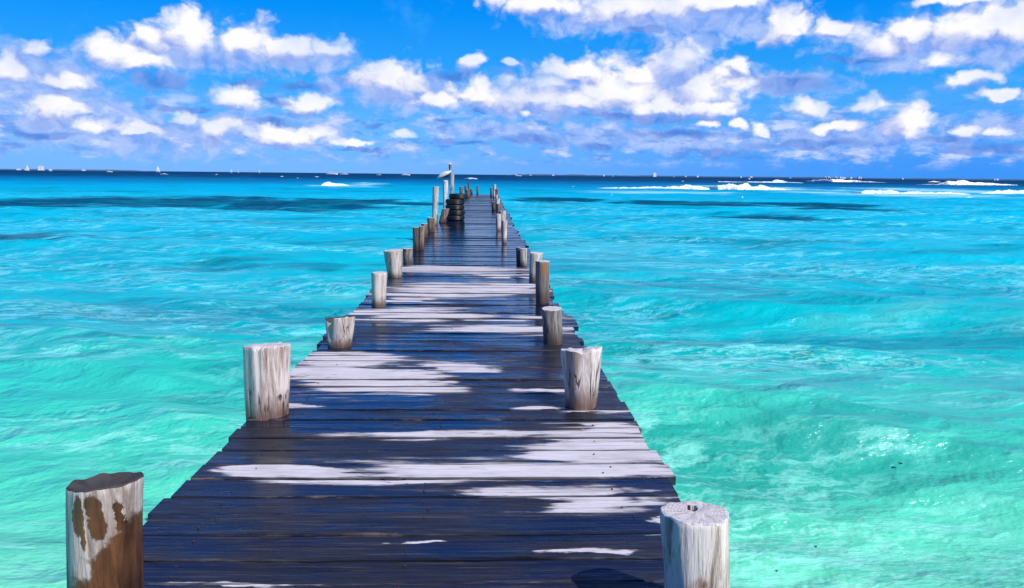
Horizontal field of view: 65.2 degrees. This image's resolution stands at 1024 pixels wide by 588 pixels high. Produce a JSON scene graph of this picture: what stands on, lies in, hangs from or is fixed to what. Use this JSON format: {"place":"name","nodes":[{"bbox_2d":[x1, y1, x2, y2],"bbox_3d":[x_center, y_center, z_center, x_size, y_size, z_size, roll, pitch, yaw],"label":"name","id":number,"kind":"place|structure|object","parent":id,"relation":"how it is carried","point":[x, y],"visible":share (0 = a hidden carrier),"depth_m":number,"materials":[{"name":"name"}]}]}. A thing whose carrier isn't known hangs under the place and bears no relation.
{"place":"outdoors","nodes":[
{"label":"outdoors","id":0,"kind":"place"},
{"bbox_2d":[0,169,137,170],"bbox_3d":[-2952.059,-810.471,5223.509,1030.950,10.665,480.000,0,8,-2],"label":"shore","id":1,"kind":"structure","parent":0,"point":[73,170],"depth_m":5053.73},
{"bbox_2d":[0,170,1023,587],"bbox_3d":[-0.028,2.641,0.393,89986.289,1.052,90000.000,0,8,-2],"label":"sea","id":2,"kind":"structure","parent":0,"point":[798,370],"depth_m":15.05,"materials":[{"name":"liquid"}]},
{"bbox_2d":[322,182,344,185],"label":"breaking wave","id":3,"kind":"object","parent":2,"relation":"on","point":[328,184],"visible":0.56,"depth_m":165.09,"materials":[{"name":"liquid"}]},
{"bbox_2d":[143,194,680,587],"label":"wooden pier","id":4,"kind":"structure","parent":2,"relation":"on","point":[430,429],"depth_m":4.39,"materials":[{"name":"grey wood"}]},
{"bbox_2d":[66,472,143,587],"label":"wooden post","id":5,"kind":"object","parent":4,"relation":"attached to","point":[104,531],"visible":1,"depth_m":2.71,"materials":[{"name":"brown wood"}]},
{"bbox_2d":[243,342,290,420],"bbox_3d":[-1.643,1.746,5.500,0.320,2.891,0.287,0,8,-2],"label":"wooden post","id":6,"kind":"object","parent":4,"relation":"attached to","point":[266,368],"visible":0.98,"depth_m":5.22,"materials":[{"name":"white wood"}]},
{"bbox_2d":[325,316,354,347],"bbox_3d":[-1.628,1.524,7.633,0.311,2.704,0.263,0,8,-2],"label":"wooden post","id":7,"kind":"object","parent":4,"relation":"attached to","point":[339,331],"visible":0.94,"depth_m":7.39,"materials":[{"name":"grey wood"}]},
{"bbox_2d":[371,271,386,307],"bbox_3d":[-1.641,1.130,9.874,0.232,2.822,0.197,0,8,-2],"label":"wooden post","id":8,"kind":"object","parent":4,"relation":"attached to","point":[379,281],"visible":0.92,"depth_m":9.62,"materials":[{"name":"grey wood"}]},
{"bbox_2d":[383,249,402,277],"bbox_3d":[-1.861,0.698,12.713,0.321,2.836,0.314,0,8,-2],"label":"wooden post","id":9,"kind":"object","parent":4,"relation":"attached to","point":[393,259],"visible":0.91,"depth_m":12.43,"materials":[{"name":"grey wood"}]},
{"bbox_2d":[402,248,412,264],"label":"wooden post","id":10,"kind":"object","parent":4,"relation":"attached to","point":[407,255],"visible":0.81,"depth_m":14.23,"materials":[{"name":"grey wood"}]},
{"bbox_2d":[413,227,418,249],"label":"wooden post","id":11,"kind":"object","parent":4,"relation":"attached to","point":[415,238],"visible":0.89,"depth_m":16.85,"materials":[{"name":"brown wood"}]},
{"bbox_2d":[419,226,424,249],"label":"wooden post","id":12,"kind":"object","parent":4,"relation":"attached to","point":[421,236],"visible":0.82,"depth_m":17.00,"materials":[{"name":"brown wood"}]},
{"bbox_2d":[421,223,427,237],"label":"wooden post","id":13,"kind":"object","parent":4,"relation":"attached to","point":[426,230],"visible":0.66,"depth_m":20.28,"materials":[{"name":"brown wood"}]},
{"bbox_2d":[427,218,434,232],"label":"wooden post","id":14,"kind":"object","parent":4,"relation":"attached to","point":[431,224],"visible":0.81,"depth_m":22.31,"materials":[{"name":"brown wood"}]},
{"bbox_2d":[432,186,438,225],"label":"wooden post","id":15,"kind":"object","parent":4,"relation":"attached to","point":[435,193],"visible":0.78,"depth_m":25.36,"materials":[{"name":"white wood"}]},
{"bbox_2d":[439,209,449,221],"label":"wooden post","id":16,"kind":"object","parent":4,"relation":"attached to","point":[444,215],"visible":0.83,"depth_m":26.82,"materials":[{"name":"brown wood"}]},
{"bbox_2d":[443,180,447,208],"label":"wooden post","id":17,"kind":"object","parent":4,"relation":"attached to","point":[445,189],"visible":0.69,"depth_m":31.84,"materials":[{"name":"white wood"}]},
{"bbox_2d":[436,163,451,179],"bbox_3d":[-2.688,-4.875,31.793,0.641,0.682,0.292,0,8,-2],"label":"pelican","id":18,"kind":"object","parent":17,"relation":"on","point":[445,174],"visible":1,"depth_m":31.73,"materials":[{"name":"white"}]},
{"bbox_2d":[450,174,453,192],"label":"wooden post","id":19,"kind":"object","parent":4,"relation":"attached to","point":[451,183],"visible":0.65,"depth_m":39.37,"materials":[{"name":"grey wood"}]},
{"bbox_2d":[446,215,464,220],"bbox_3d":[-1.991,-2.669,27.991,0.675,0.186,0.675,-6,11,-39],"label":"car tyre","id":20,"kind":"object","parent":4,"relation":"on","point":[455,217],"visible":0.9,"depth_m":27.71,"materials":[{"name":"rubber"}]},
{"bbox_2d":[448,210,464,214],"bbox_3d":[-1.974,-2.853,27.968,0.675,0.186,0.675,-3,9,-24],"label":"car tyre","id":21,"kind":"object","parent":20,"relation":"on","point":[456,212],"visible":0.75,"depth_m":27.68,"materials":[{"name":"rubber"}]},
{"bbox_2d":[445,204,464,209],"bbox_3d":[-1.996,-3.038,27.948,0.675,0.186,0.675,0,8,-1],"label":"car tyre","id":22,"kind":"object","parent":21,"relation":"on","point":[455,207],"visible":0.93,"depth_m":27.67,"materials":[{"name":"rubber"}]},
{"bbox_2d":[446,199,464,204],"bbox_3d":[-1.986,-3.223,27.927,0.675,0.186,0.675,3,9,16],"label":"car tyre","id":23,"kind":"object","parent":22,"relation":"on","point":[455,201],"visible":1,"depth_m":27.65,"materials":[{"name":"rubber"}]},
{"bbox_2d":[449,193,467,198],"bbox_3d":[-1.872,-3.415,27.962,0.675,0.186,0.675,-7,11,-41],"label":"car tyre","id":24,"kind":"object","parent":23,"relation":"on","point":[457,196],"visible":1,"depth_m":27.70,"materials":[{"name":"rubber"}]},
{"bbox_2d":[491,202,495,209],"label":"wooden post","id":25,"kind":"object","parent":4,"relation":"attached to","point":[493,206],"visible":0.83,"depth_m":36.43,"materials":[{"name":"brown wood"}]},
{"bbox_2d":[493,184,495,196],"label":"wooden post","id":26,"kind":"object","parent":4,"relation":"attached to","point":[494,186],"visible":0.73,"depth_m":56.96,"materials":[{"name":"white wood"}]},
{"bbox_2d":[496,214,500,230],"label":"wooden post","id":27,"kind":"object","parent":4,"relation":"attached to","point":[498,222],"visible":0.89,"depth_m":23.10,"materials":[{"name":"white wood"}]},
{"bbox_2d":[496,204,501,213],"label":"wooden post","id":28,"kind":"object","parent":4,"relation":"attached to","point":[498,207],"visible":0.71,"depth_m":31.37,"materials":[{"name":"grey wood"}]},
{"bbox_2d":[499,211,505,226],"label":"wooden post","id":29,"kind":"object","parent":4,"relation":"attached to","point":[503,215],"visible":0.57,"depth_m":24.49,"materials":[{"name":"grey wood"}]},
{"bbox_2d":[501,220,506,242],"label":"wooden post","id":30,"kind":"object","parent":4,"relation":"attached to","point":[504,230],"visible":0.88,"depth_m":18.98,"materials":[{"name":"white wood"}]},
{"bbox_2d":[516,247,520,265],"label":"wooden post","id":31,"kind":"object","parent":4,"relation":"attached to","point":[517,256],"visible":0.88,"depth_m":14.21,"materials":[{"name":"brown wood"}]},
{"bbox_2d":[520,248,526,266],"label":"wooden post","id":32,"kind":"object","parent":4,"relation":"attached to","point":[523,257],"visible":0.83,"depth_m":14.12,"materials":[{"name":"grey wood"}]},
{"bbox_2d":[529,252,542,280],"bbox_3d":[0.310,0.759,12.477,0.304,2.829,0.209,0,8,-2],"label":"wooden post","id":33,"kind":"object","parent":4,"relation":"attached to","point":[534,256],"visible":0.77,"depth_m":12.22,"materials":[{"name":"grey wood"}]},
{"bbox_2d":[535,260,549,302],"bbox_3d":[0.381,1.032,10.282,0.204,2.938,0.177,0,8,-2],"label":"wooden post","id":34,"kind":"object","parent":4,"relation":"attached to","point":[542,279],"visible":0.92,"depth_m":10.04,"materials":[{"name":"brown wood"}]},
{"bbox_2d":[542,306,562,344],"bbox_3d":[0.407,1.487,7.872,0.272,2.748,0.199,0,8,-2],"label":"wooden post","id":35,"kind":"object","parent":4,"relation":"attached to","point":[552,324],"visible":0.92,"depth_m":7.62,"materials":[{"name":"grey wood"}]},
{"bbox_2d":[560,346,601,410],"bbox_3d":[0.469,1.756,5.756,0.296,2.841,0.283,0,8,-2],"label":"wooden post","id":36,"kind":"object","parent":4,"relation":"attached to","point":[581,370],"visible":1,"depth_m":5.47,"materials":[{"name":"white wood"}]},
{"bbox_2d":[660,501,729,587],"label":"wooden post","id":37,"kind":"object","parent":4,"relation":"attached to","point":[695,541],"visible":1,"depth_m":2.81,"materials":[{"name":"white wood"}]},
{"bbox_2d":[613,184,709,189],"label":"breaking wave","id":38,"kind":"object","parent":2,"relation":"on","point":[686,186],"visible":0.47,"depth_m":168.62,"materials":[{"name":"liquid"}]},
{"bbox_2d":[707,183,786,189],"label":"breaking wave","id":39,"kind":"object","parent":2,"relation":"on","point":[744,186],"visible":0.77,"depth_m":170.75,"materials":[{"name":"liquid"}]},
{"bbox_2d":[718,181,797,182],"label":"breaking wave","id":40,"kind":"object","parent":2,"relation":"on","point":[773,182],"visible":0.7,"depth_m":431.15,"materials":[{"name":"liquid"}]},
{"bbox_2d":[807,179,884,182],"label":"breaking wave","id":41,"kind":"object","parent":2,"relation":"on","point":[831,180],"visible":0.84,"depth_m":578.23,"materials":[{"name":"liquid"}]},
{"bbox_2d":[852,190,963,193],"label":"breaking wave","id":42,"kind":"object","parent":2,"relation":"on","point":[882,192],"visible":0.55,"depth_m":140.21,"materials":[{"name":"liquid"}]},
{"bbox_2d":[919,180,1010,184],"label":"breaking wave","id":43,"kind":"object","parent":2,"relation":"on","point":[960,182],"visible":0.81,"depth_m":395.41,"materials":[{"name":"liquid"}]},
{"bbox_2d":[987,189,1023,193],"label":"breaking wave","id":44,"kind":"object","parent":2,"relation":"on","point":[1008,191],"visible":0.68,"depth_m":160.51,"materials":[{"name":"liquid"}]},
{"bbox_2d":[0,0,1023,179],"label":"sky","id":45,"kind":"structure","parent":0,"point":[729,88],"materials":[{"name":"blue"}]},
{"bbox_2d":[513,174,1023,180],"bbox_3d":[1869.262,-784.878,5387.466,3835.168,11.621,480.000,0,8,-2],"label":"shore","id":46,"kind":"structure","parent":0,"point":[770,177],"depth_m":5230.14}
]}

